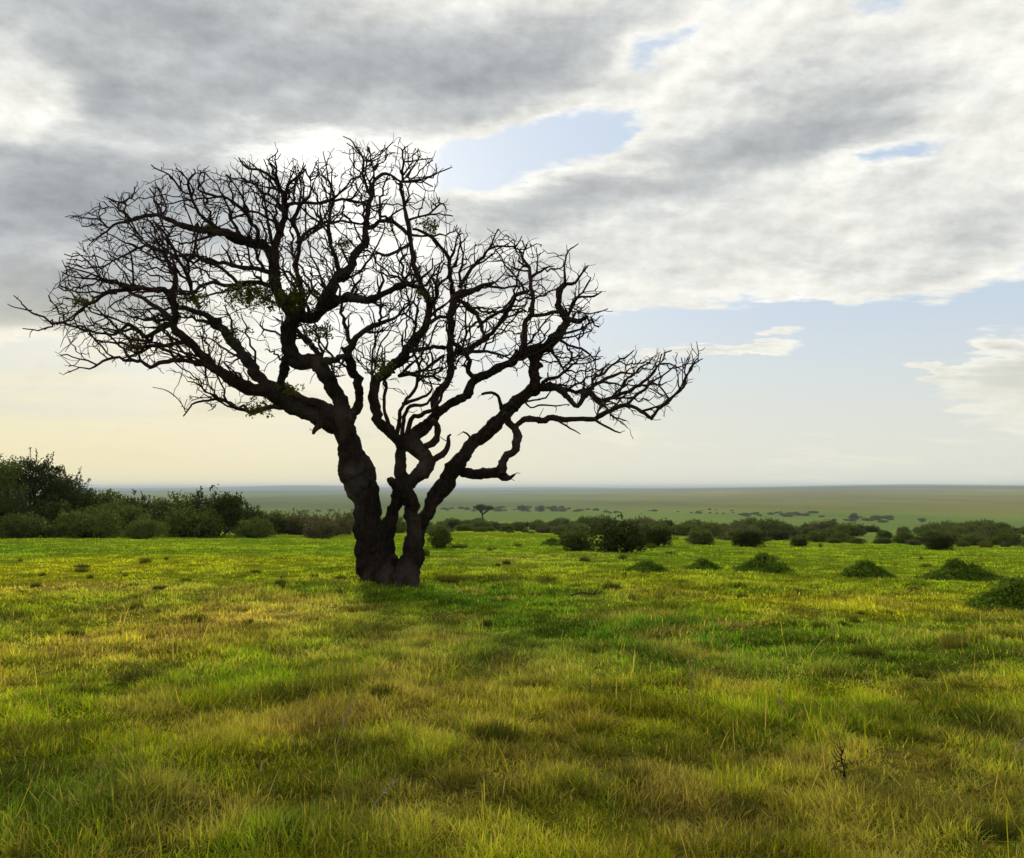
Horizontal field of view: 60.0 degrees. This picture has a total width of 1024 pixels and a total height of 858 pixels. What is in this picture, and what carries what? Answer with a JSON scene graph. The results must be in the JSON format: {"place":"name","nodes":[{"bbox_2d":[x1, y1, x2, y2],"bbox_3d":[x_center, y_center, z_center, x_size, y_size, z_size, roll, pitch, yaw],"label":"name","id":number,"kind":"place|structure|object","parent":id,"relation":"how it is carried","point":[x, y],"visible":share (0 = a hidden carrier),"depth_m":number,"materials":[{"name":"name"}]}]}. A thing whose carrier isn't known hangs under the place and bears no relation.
{"place":"outdoors","nodes":[
{"label":"outdoors","id":0,"kind":"place"},
{"bbox_2d":[0,484,1023,857],"bbox_3d":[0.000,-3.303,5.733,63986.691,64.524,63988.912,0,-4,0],"label":"ground","id":1,"kind":"structure","parent":0,"point":[908,506],"depth_m":17.92,"materials":[{"name":"plant"}]},
{"bbox_2d":[0,491,35,536],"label":"bush","id":2,"kind":"object","parent":1,"relation":"on","point":[6,507],"visible":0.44,"depth_m":40.18,"materials":[{"name":"green plant"}]},
{"bbox_2d":[0,453,36,505],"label":"thicket tree","id":3,"kind":"object","parent":1,"relation":"on","point":[8,478],"visible":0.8,"depth_m":41.94,"materials":[{"name":"green plant"}]},
{"bbox_2d":[0,510,58,538],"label":"bush","id":4,"kind":"object","parent":1,"relation":"on","point":[17,525],"visible":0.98,"depth_m":37.75,"materials":[{"name":"green plant"}]},
{"bbox_2d":[0,447,84,519],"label":"thicket tree","id":5,"kind":"object","parent":1,"relation":"on","point":[38,477],"visible":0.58,"depth_m":43.50,"materials":[{"name":"green plant"}]},
{"bbox_2d":[26,493,83,536],"bbox_3d":[-21.417,4.123,41.495,2.537,2.244,2.788,2,-4,-31],"label":"bush","id":6,"kind":"object","parent":1,"relation":"on","point":[48,510],"visible":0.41,"depth_m":40.97,"materials":[{"name":"green plant"}]},
{"bbox_2d":[32,466,105,516],"bbox_3d":[-22.780,3.659,45.335,3.981,3.602,2.701,0,-4,0],"label":"thicket tree","id":7,"kind":"object","parent":1,"relation":"on","point":[87,496],"visible":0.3,"depth_m":45.33,"materials":[{"name":"green plant"}]},
{"bbox_2d":[63,626,86,638],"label":"grass tussock","id":8,"kind":"object","parent":1,"relation":"on","point":[80,632],"depth_m":9.90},
{"bbox_2d":[46,503,124,537],"bbox_3d":[-18.717,4.145,39.274,3.330,1.747,3.446,-1,-4,15],"label":"bush","id":9,"kind":"object","parent":1,"relation":"on","point":[78,524],"visible":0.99,"depth_m":38.65,"materials":[{"name":"green plant"}]},
{"bbox_2d":[78,488,129,513],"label":"bush","id":10,"kind":"object","parent":1,"relation":"on","point":[108,495],"visible":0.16,"depth_m":46.65,"materials":[{"name":"green plant"}]},
{"bbox_2d":[87,496,151,536],"bbox_3d":[-19.031,4.353,42.830,3.222,2.237,3.334,0,-4,-4],"label":"bush","id":11,"kind":"object","parent":1,"relation":"on","point":[129,516],"visible":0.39,"depth_m":42.70,"materials":[{"name":"green plant"}]},
{"bbox_2d":[126,599,144,608],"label":"grass tussock","id":12,"kind":"object","parent":1,"relation":"on","point":[135,604],"depth_m":11.87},
{"bbox_2d":[108,666,164,685],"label":"grass tussock","id":13,"kind":"object","parent":1,"relation":"on","point":[135,675],"depth_m":7.59,"materials":[{"name":"plant"}]},
{"bbox_2d":[118,489,160,519],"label":"bush","id":14,"kind":"object","parent":1,"relation":"on","point":[144,506],"visible":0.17,"depth_m":48.49,"materials":[{"name":"green plant"}]},
{"bbox_2d":[118,517,170,539],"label":"bush","id":15,"kind":"object","parent":1,"relation":"on","point":[135,530],"visible":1,"depth_m":37.53,"materials":[{"name":"green plant"}]},
{"bbox_2d":[144,491,194,533],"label":"bush","id":16,"kind":"object","parent":1,"relation":"on","point":[165,504],"visible":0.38,"depth_m":47.35,"materials":[{"name":"green plant"}]},
{"bbox_2d":[154,504,227,537],"bbox_3d":[-15.789,4.600,43.700,3.728,1.944,3.595,-2,-4,26],"label":"bush","id":17,"kind":"object","parent":1,"relation":"on","point":[176,521],"visible":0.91,"depth_m":43.02,"materials":[{"name":"green plant"}]},
{"bbox_2d":[178,611,209,622],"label":"grass tussock","id":18,"kind":"object","parent":1,"relation":"on","point":[191,617],"depth_m":10.67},
{"bbox_2d":[182,484,250,535],"bbox_3d":[-15.149,4.287,45.917,3.375,2.902,3.709,-2,-4,32],"label":"bush","id":19,"kind":"object","parent":1,"relation":"on","point":[230,508],"visible":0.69,"depth_m":45.43,"materials":[{"name":"green plant"}]},
{"bbox_2d":[229,501,267,532],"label":"bush","id":20,"kind":"object","parent":1,"relation":"on","point":[253,512],"visible":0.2,"depth_m":49.10,"materials":[{"name":"green plant"}]},
{"bbox_2d":[230,515,277,537],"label":"bush","id":21,"kind":"object","parent":1,"relation":"on","point":[252,529],"visible":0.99,"depth_m":42.35,"materials":[{"name":"green plant"}]},
{"bbox_2d":[252,509,291,534],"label":"bush","id":22,"kind":"object","parent":1,"relation":"on","point":[273,517],"visible":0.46,"depth_m":49.34,"materials":[{"name":"green plant"}]},
{"bbox_2d":[275,508,312,534],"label":"bush","id":23,"kind":"object","parent":1,"relation":"on","point":[297,529],"visible":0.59,"depth_m":49.02,"materials":[{"name":"green plant"}]},
{"bbox_2d":[301,518,340,538],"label":"bush","id":24,"kind":"object","parent":1,"relation":"on","point":[312,532],"visible":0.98,"depth_m":41.58,"materials":[{"name":"green plant"}]},
{"bbox_2d":[299,510,354,535],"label":"bush","id":25,"kind":"object","parent":1,"relation":"on","point":[344,524],"visible":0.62,"depth_m":47.50,"materials":[{"name":"green plant"}]},
{"bbox_2d":[331,700,353,770],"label":"grass stalk","id":26,"kind":"object","parent":1,"relation":"on","point":[344,718],"depth_m":5.12,"materials":[{"name":"plant"}]},
{"bbox_2d":[339,511,354,534],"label":"bush","id":27,"kind":"object","parent":1,"relation":"on","point":[349,516],"visible":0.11,"depth_m":51.37,"materials":[{"name":"green plant"}]},
{"bbox_2d":[342,604,362,612],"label":"grass tussock","id":28,"kind":"object","parent":1,"relation":"on","point":[351,609],"depth_m":11.93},
{"bbox_2d":[9,136,715,587],"bbox_3d":[-2.925,-1.547,15.942,13.088,9.012,5.405,0,-4,0],"label":"bare tree","id":29,"kind":"object","parent":1,"relation":"on","point":[337,416],"visible":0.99,"depth_m":15.62,"materials":[{"name":"black plant"}]},
{"bbox_2d":[368,779,397,817],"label":"grass stalk","id":30,"kind":"object","parent":1,"relation":"on","point":[384,791],"depth_m":4.28,"materials":[{"name":"plant"}]},
{"bbox_2d":[368,677,403,699],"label":"grass tussock","id":31,"kind":"object","parent":1,"relation":"on","point":[379,690],"depth_m":6.76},
{"bbox_2d":[382,515,408,532],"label":"bush","id":32,"kind":"object","parent":1,"relation":"on","point":[402,525],"visible":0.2,"depth_m":57.38,"materials":[{"name":"green plant"}]},
{"bbox_2d":[426,523,453,547],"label":"bush","id":33,"kind":"object","parent":1,"relation":"on","point":[443,538],"visible":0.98,"depth_m":27.83,"materials":[{"name":"green plant"}]},
{"bbox_2d":[433,572,470,582],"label":"grass tussock","id":34,"kind":"object","parent":1,"relation":"on","point":[453,578],"depth_m":15.95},
{"bbox_2d":[446,518,462,528],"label":"bush","id":35,"kind":"object","parent":1,"relation":"on","point":[452,523],"visible":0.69,"depth_m":89.82,"materials":[{"name":"green plant"}]},
{"bbox_2d":[452,523,473,530],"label":"bush","id":36,"kind":"object","parent":1,"relation":"on","point":[464,527],"visible":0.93,"depth_m":54.76,"materials":[{"name":"green plant"}]},
{"bbox_2d":[470,520,492,528],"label":"bush","id":37,"kind":"object","parent":1,"relation":"on","point":[481,523],"visible":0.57,"depth_m":75.78,"materials":[{"name":"green plant"}]},
{"bbox_2d":[472,503,495,518],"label":"umbrella tree","id":38,"kind":"object","parent":1,"relation":"on","point":[481,508],"visible":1,"depth_m":297.12,"materials":[{"name":"green plant"}]},
{"bbox_2d":[470,573,510,582],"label":"grass tussock","id":39,"kind":"object","parent":1,"relation":"on","point":[491,576],"depth_m":16.05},
{"bbox_2d":[465,712,524,746],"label":"grass tussock","id":40,"kind":"object","parent":1,"relation":"on","point":[498,733],"depth_m":5.57,"materials":[{"name":"plant"}]},
{"bbox_2d":[499,523,514,531],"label":"bush","id":41,"kind":"object","parent":1,"relation":"on","point":[507,527],"visible":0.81,"depth_m":56.05,"materials":[{"name":"green plant"}]},
{"bbox_2d":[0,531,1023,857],"bbox_3d":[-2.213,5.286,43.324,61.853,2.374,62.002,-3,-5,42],"label":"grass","id":42,"kind":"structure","parent":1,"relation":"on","point":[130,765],"depth_m":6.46,"materials":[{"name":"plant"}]},
{"bbox_2d":[0,760,29,796],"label":"grass tussock","id":43,"kind":"object","parent":42,"relation":"on","point":[9,779],"depth_m":4.66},
{"bbox_2d":[251,809,316,855],"bbox_3d":[-1.016,1.794,3.989,0.313,0.162,0.347,2,-4,-30],"label":"grass tussock","id":44,"kind":"object","parent":42,"relation":"on","point":[288,831],"depth_m":3.97,"materials":[{"name":"plant"}]},
{"bbox_2d":[438,762,491,792],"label":"grass tussock","id":45,"kind":"object","parent":42,"relation":"on","point":[458,778],"depth_m":4.71,"materials":[{"name":"plant"}]},
{"bbox_2d":[613,756,655,793],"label":"grass tussock","id":46,"kind":"object","parent":42,"relation":"on","point":[636,775],"depth_m":4.77,"materials":[{"name":"plant"}]},
{"bbox_2d":[711,791,761,824],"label":"grass tussock","id":47,"kind":"object","parent":42,"relation":"on","point":[735,804],"depth_m":4.48,"materials":[{"name":"plant"}]},
{"bbox_2d":[808,619,830,629],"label":"grass tussock","id":48,"kind":"object","parent":42,"relation":"on","point":[821,624],"depth_m":10.20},
{"bbox_2d":[850,640,889,658],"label":"grass tussock","id":49,"kind":"object","parent":42,"relation":"on","point":[869,650],"depth_m":8.75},
{"bbox_2d":[921,721,1007,748],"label":"grass tussock","id":50,"kind":"object","parent":42,"relation":"on","point":[964,734],"depth_m":5.76,"materials":[{"name":"plant"}]},
{"bbox_2d":[506,521,528,530],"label":"bush","id":51,"kind":"object","parent":1,"relation":"on","point":[518,526],"visible":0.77,"depth_m":83.30,"materials":[{"name":"green plant"}]},
{"bbox_2d":[529,521,544,529],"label":"bush","id":52,"kind":"object","parent":1,"relation":"on","point":[533,525],"visible":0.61,"depth_m":100.87,"materials":[{"name":"green plant"}]},
{"bbox_2d":[535,524,554,532],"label":"bush","id":53,"kind":"object","parent":1,"relation":"on","point":[546,529],"visible":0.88,"depth_m":59.28,"materials":[{"name":"green plant"}]},
{"bbox_2d":[536,574,558,583],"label":"grass tussock","id":54,"kind":"object","parent":1,"relation":"on","point":[547,577],"depth_m":15.48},
{"bbox_2d":[538,537,560,545],"bbox_3d":[1.440,3.974,31.135,1.150,0.376,1.194,1,-4,-13],"label":"grassy mound","id":55,"kind":"object","parent":1,"relation":"on","point":[550,541],"visible":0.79,"depth_m":30.91,"materials":[{"name":"green plant"}]},
{"bbox_2d":[550,525,569,533],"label":"bush","id":56,"kind":"object","parent":1,"relation":"on","point":[561,528],"visible":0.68,"depth_m":57.58,"materials":[{"name":"green plant"}]},
{"bbox_2d":[557,526,593,550],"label":"bush","id":57,"kind":"object","parent":1,"relation":"on","point":[572,540],"visible":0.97,"depth_m":27.46,"materials":[{"name":"green plant"}]},
{"bbox_2d":[569,524,590,532],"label":"bush","id":58,"kind":"object","parent":1,"relation":"on","point":[582,527],"visible":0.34,"depth_m":55.44,"materials":[{"name":"green plant"}]},
{"bbox_2d":[573,515,598,523],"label":"bush","id":59,"kind":"object","parent":1,"relation":"on","point":[582,520],"visible":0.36,"depth_m":102.82,"materials":[{"name":"green plant"}]},
{"bbox_2d":[575,608,601,619],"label":"grass tussock","id":60,"kind":"object","parent":1,"relation":"on","point":[595,613],"depth_m":11.39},
{"bbox_2d":[601,580,619,589],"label":"grass tussock","id":61,"kind":"object","parent":1,"relation":"on","point":[611,585],"depth_m":14.59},
{"bbox_2d":[583,513,652,552],"bbox_3d":[3.085,3.107,25.978,1.908,1.289,2.096,1,-4,-15],"label":"bush","id":62,"kind":"object","parent":1,"relation":"on","point":[627,537],"visible":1,"depth_m":25.50,"materials":[{"name":"green plant"}]},
{"bbox_2d":[626,515,654,525],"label":"bush","id":63,"kind":"object","parent":1,"relation":"on","point":[645,521],"visible":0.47,"depth_m":125.80,"materials":[{"name":"green plant"}]},
{"bbox_2d":[620,559,672,572],"bbox_3d":[2.704,2.802,18.103,1.063,0.325,0.994,1,-4,-20],"label":"grassy mound","id":64,"kind":"object","parent":1,"relation":"on","point":[648,565],"visible":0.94,"depth_m":17.96,"materials":[{"name":"green plant"}]},
{"bbox_2d":[640,524,678,545],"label":"bush","id":65,"kind":"object","parent":1,"relation":"on","point":[658,536],"visible":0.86,"depth_m":31.08,"materials":[{"name":"green plant"}]},
{"bbox_2d":[672,522,697,535],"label":"bush","id":66,"kind":"object","parent":1,"relation":"on","point":[683,529],"visible":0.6,"depth_m":76.68,"materials":[{"name":"green plant"}]},
{"bbox_2d":[687,652,693,722],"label":"grass stalk","id":67,"kind":"object","parent":1,"relation":"on","point":[690,663],"depth_m":6.27,"materials":[{"name":"plant"}]},
{"bbox_2d":[684,518,700,526],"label":"bush","id":68,"kind":"object","parent":1,"relation":"on","point":[692,522],"visible":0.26,"depth_m":121.58,"materials":[{"name":"green plant"}]},
{"bbox_2d":[685,528,714,544],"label":"bush","id":69,"kind":"object","parent":1,"relation":"on","point":[701,536],"visible":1,"depth_m":37.36,"materials":[{"name":"green plant"}]},
{"bbox_2d":[679,557,723,569],"bbox_3d":[4.051,2.840,18.667,1.047,0.324,0.775,0,-4,0],"label":"grassy mound","id":70,"kind":"object","parent":1,"relation":"on","point":[702,563],"visible":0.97,"depth_m":18.57,"materials":[{"name":"green plant"}]},
{"bbox_2d":[700,520,722,536],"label":"bush","id":71,"kind":"object","parent":1,"relation":"on","point":[716,530],"visible":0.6,"depth_m":72.69,"materials":[{"name":"green plant"}]},
{"bbox_2d":[725,527,746,536],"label":"bush","id":72,"kind":"object","parent":1,"relation":"on","point":[731,532],"visible":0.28,"depth_m":53.60,"materials":[{"name":"green plant"}]},
{"bbox_2d":[732,515,758,526],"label":"bush","id":73,"kind":"object","parent":1,"relation":"on","point":[747,521],"visible":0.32,"depth_m":149.73,"materials":[{"name":"green plant"}]},
{"bbox_2d":[730,526,772,546],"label":"bush","id":74,"kind":"object","parent":1,"relation":"on","point":[743,539],"visible":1,"depth_m":31.33,"materials":[{"name":"green plant"}]},
{"bbox_2d":[730,551,796,572],"bbox_3d":[5.227,2.803,18.491,1.355,0.506,1.417,-2,-4,31],"label":"grassy mound","id":75,"kind":"object","parent":1,"relation":"on","point":[765,562],"visible":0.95,"depth_m":18.29,"materials":[{"name":"green plant"}]},
{"bbox_2d":[751,517,788,530],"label":"bush","id":76,"kind":"object","parent":1,"relation":"on","point":[764,524],"visible":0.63,"depth_m":110.50,"materials":[{"name":"green plant"}]},
{"bbox_2d":[763,527,791,540],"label":"bush","id":77,"kind":"object","parent":1,"relation":"on","point":[781,535],"visible":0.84,"depth_m":60.93,"materials":[{"name":"green plant"}]},
{"bbox_2d":[775,523,797,534],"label":"bush","id":78,"kind":"object","parent":1,"relation":"on","point":[790,528],"visible":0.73,"depth_m":109.06,"materials":[{"name":"green plant"}]},
{"bbox_2d":[789,537,809,546],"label":"bush","id":79,"kind":"object","parent":1,"relation":"on","point":[802,542],"visible":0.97,"depth_m":37.74,"materials":[{"name":"green plant"}]},
{"bbox_2d":[805,529,827,541],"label":"bush","id":80,"kind":"object","parent":1,"relation":"on","point":[814,536],"visible":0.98,"depth_m":55.70,"materials":[{"name":"green plant"}]},
{"bbox_2d":[805,520,832,529],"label":"bush","id":81,"kind":"object","parent":1,"relation":"on","point":[821,525],"visible":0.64,"depth_m":144.68,"materials":[{"name":"green plant"}]},
{"bbox_2d":[824,524,853,539],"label":"bush","id":82,"kind":"object","parent":1,"relation":"on","point":[829,531],"visible":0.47,"depth_m":66.16,"materials":[{"name":"green plant"}]},
{"bbox_2d":[829,530,848,542],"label":"bush","id":83,"kind":"object","parent":1,"relation":"on","point":[841,535],"visible":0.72,"depth_m":54.50,"materials":[{"name":"green plant"}]},
{"bbox_2d":[818,737,867,785],"bbox_3d":[1.849,1.896,4.983,0.243,0.287,0.250,3,-5,-38],"label":"withered weed","id":84,"kind":"object","parent":1,"relation":"on","point":[843,766],"visible":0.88,"depth_m":4.99,"materials":[{"name":"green plant"}]},
{"bbox_2d":[833,522,867,535],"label":"bush","id":85,"kind":"object","parent":1,"relation":"on","point":[860,531],"visible":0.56,"depth_m":106.67,"materials":[{"name":"green plant"}]},
{"bbox_2d":[847,537,867,543],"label":"bush","id":86,"kind":"object","parent":1,"relation":"on","point":[857,540],"visible":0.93,"depth_m":49.12,"materials":[{"name":"green plant"}]},
{"bbox_2d":[837,559,897,577],"bbox_3d":[6.960,2.732,17.405,1.129,0.442,1.021,-4,-5,44],"label":"grassy mound","id":87,"kind":"object","parent":1,"relation":"on","point":[866,567],"visible":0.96,"depth_m":17.22,"materials":[{"name":"green plant"}]},
{"bbox_2d":[857,524,881,531],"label":"bush","id":88,"kind":"object","parent":1,"relation":"on","point":[871,528],"visible":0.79,"depth_m":164.35,"materials":[{"name":"green plant"}]},
{"bbox_2d":[873,536,892,543],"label":"bush","id":89,"kind":"object","parent":1,"relation":"on","point":[880,540],"visible":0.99,"depth_m":51.22,"materials":[{"name":"green plant"}]},
{"bbox_2d":[874,530,893,538],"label":"bush","id":90,"kind":"object","parent":1,"relation":"on","point":[884,533],"visible":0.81,"depth_m":79.30,"materials":[{"name":"green plant"}]},
{"bbox_2d":[892,529,915,543],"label":"bush","id":91,"kind":"object","parent":1,"relation":"on","point":[904,536],"visible":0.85,"depth_m":54.67,"materials":[{"name":"green plant"}]},
{"bbox_2d":[904,538,922,544],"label":"bush","id":92,"kind":"object","parent":1,"relation":"on","point":[911,542],"visible":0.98,"depth_m":48.33,"materials":[{"name":"green plant"}]},
{"bbox_2d":[895,659,960,678],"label":"grass tussock","id":93,"kind":"object","parent":1,"relation":"on","point":[931,666],"depth_m":8.02,"materials":[{"name":"plant"}]},
{"bbox_2d":[911,522,946,536],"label":"bush","id":94,"kind":"object","parent":1,"relation":"on","point":[930,526],"visible":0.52,"depth_m":101.92,"materials":[{"name":"green plant"}]},
{"bbox_2d":[916,529,949,537],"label":"bush","id":95,"kind":"object","parent":1,"relation":"on","point":[925,533],"visible":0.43,"depth_m":78.88,"materials":[{"name":"green plant"}]},
{"bbox_2d":[921,532,959,549],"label":"bush","id":96,"kind":"object","parent":1,"relation":"on","point":[941,542],"visible":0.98,"depth_m":29.76,"materials":[{"name":"green plant"}]},
{"bbox_2d":[940,631,964,648],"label":"grass tussock","id":97,"kind":"object","parent":1,"relation":"on","point":[949,643],"depth_m":8.97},
{"bbox_2d":[915,557,1009,581],"bbox_3d":[8.746,2.740,17.285,1.894,0.518,1.395,0,-4,0],"label":"grassy mound","id":98,"kind":"object","parent":1,"relation":"on","point":[955,568],"visible":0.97,"depth_m":16.99,"materials":[{"name":"green plant"}]},
{"bbox_2d":[955,540,971,546],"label":"bush","id":99,"kind":"object","parent":1,"relation":"on","point":[964,543],"visible":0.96,"depth_m":48.05,"materials":[{"name":"green plant"}]},
{"bbox_2d":[946,521,985,534],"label":"bush","id":100,"kind":"object","parent":1,"relation":"on","point":[968,528],"visible":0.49,"depth_m":90.61,"materials":[{"name":"green plant"}]},
{"bbox_2d":[956,534,990,545],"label":"bush","id":101,"kind":"object","parent":1,"relation":"on","point":[973,538],"visible":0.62,"depth_m":52.38,"materials":[{"name":"green plant"}]},
{"bbox_2d":[969,518,993,525],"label":"bush","id":102,"kind":"object","parent":1,"relation":"on","point":[984,521],"visible":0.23,"depth_m":143.55,"materials":[{"name":"green plant"}]},
{"bbox_2d":[973,523,1002,532],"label":"bush","id":103,"kind":"object","parent":1,"relation":"on","point":[988,527],"visible":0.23,"depth_m":102.96,"materials":[{"name":"green plant"}]},
{"bbox_2d":[962,574,1023,612],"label":"grassy mound","id":104,"kind":"object","parent":1,"relation":"on","point":[1009,593],"visible":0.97,"depth_m":12.01,"materials":[{"name":"green plant"}]},
{"bbox_2d":[968,814,1019,842],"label":"grass tussock","id":105,"kind":"object","parent":1,"relation":"on","point":[1001,832],"depth_m":4.21,"materials":[{"name":"plant"}]},
{"bbox_2d":[986,521,1012,529],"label":"bush","id":106,"kind":"object","parent":1,"relation":"on","point":[1002,525],"visible":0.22,"depth_m":135.32,"materials":[{"name":"green plant"}]},
{"bbox_2d":[992,531,1023,545],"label":"bush","id":107,"kind":"object","parent":1,"relation":"on","point":[1013,539],"visible":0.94,"depth_m":56.13,"materials":[{"name":"green plant"}]},
{"bbox_2d":[0,0,1023,486],"label":"sky","id":108,"kind":"structure","parent":0,"point":[825,198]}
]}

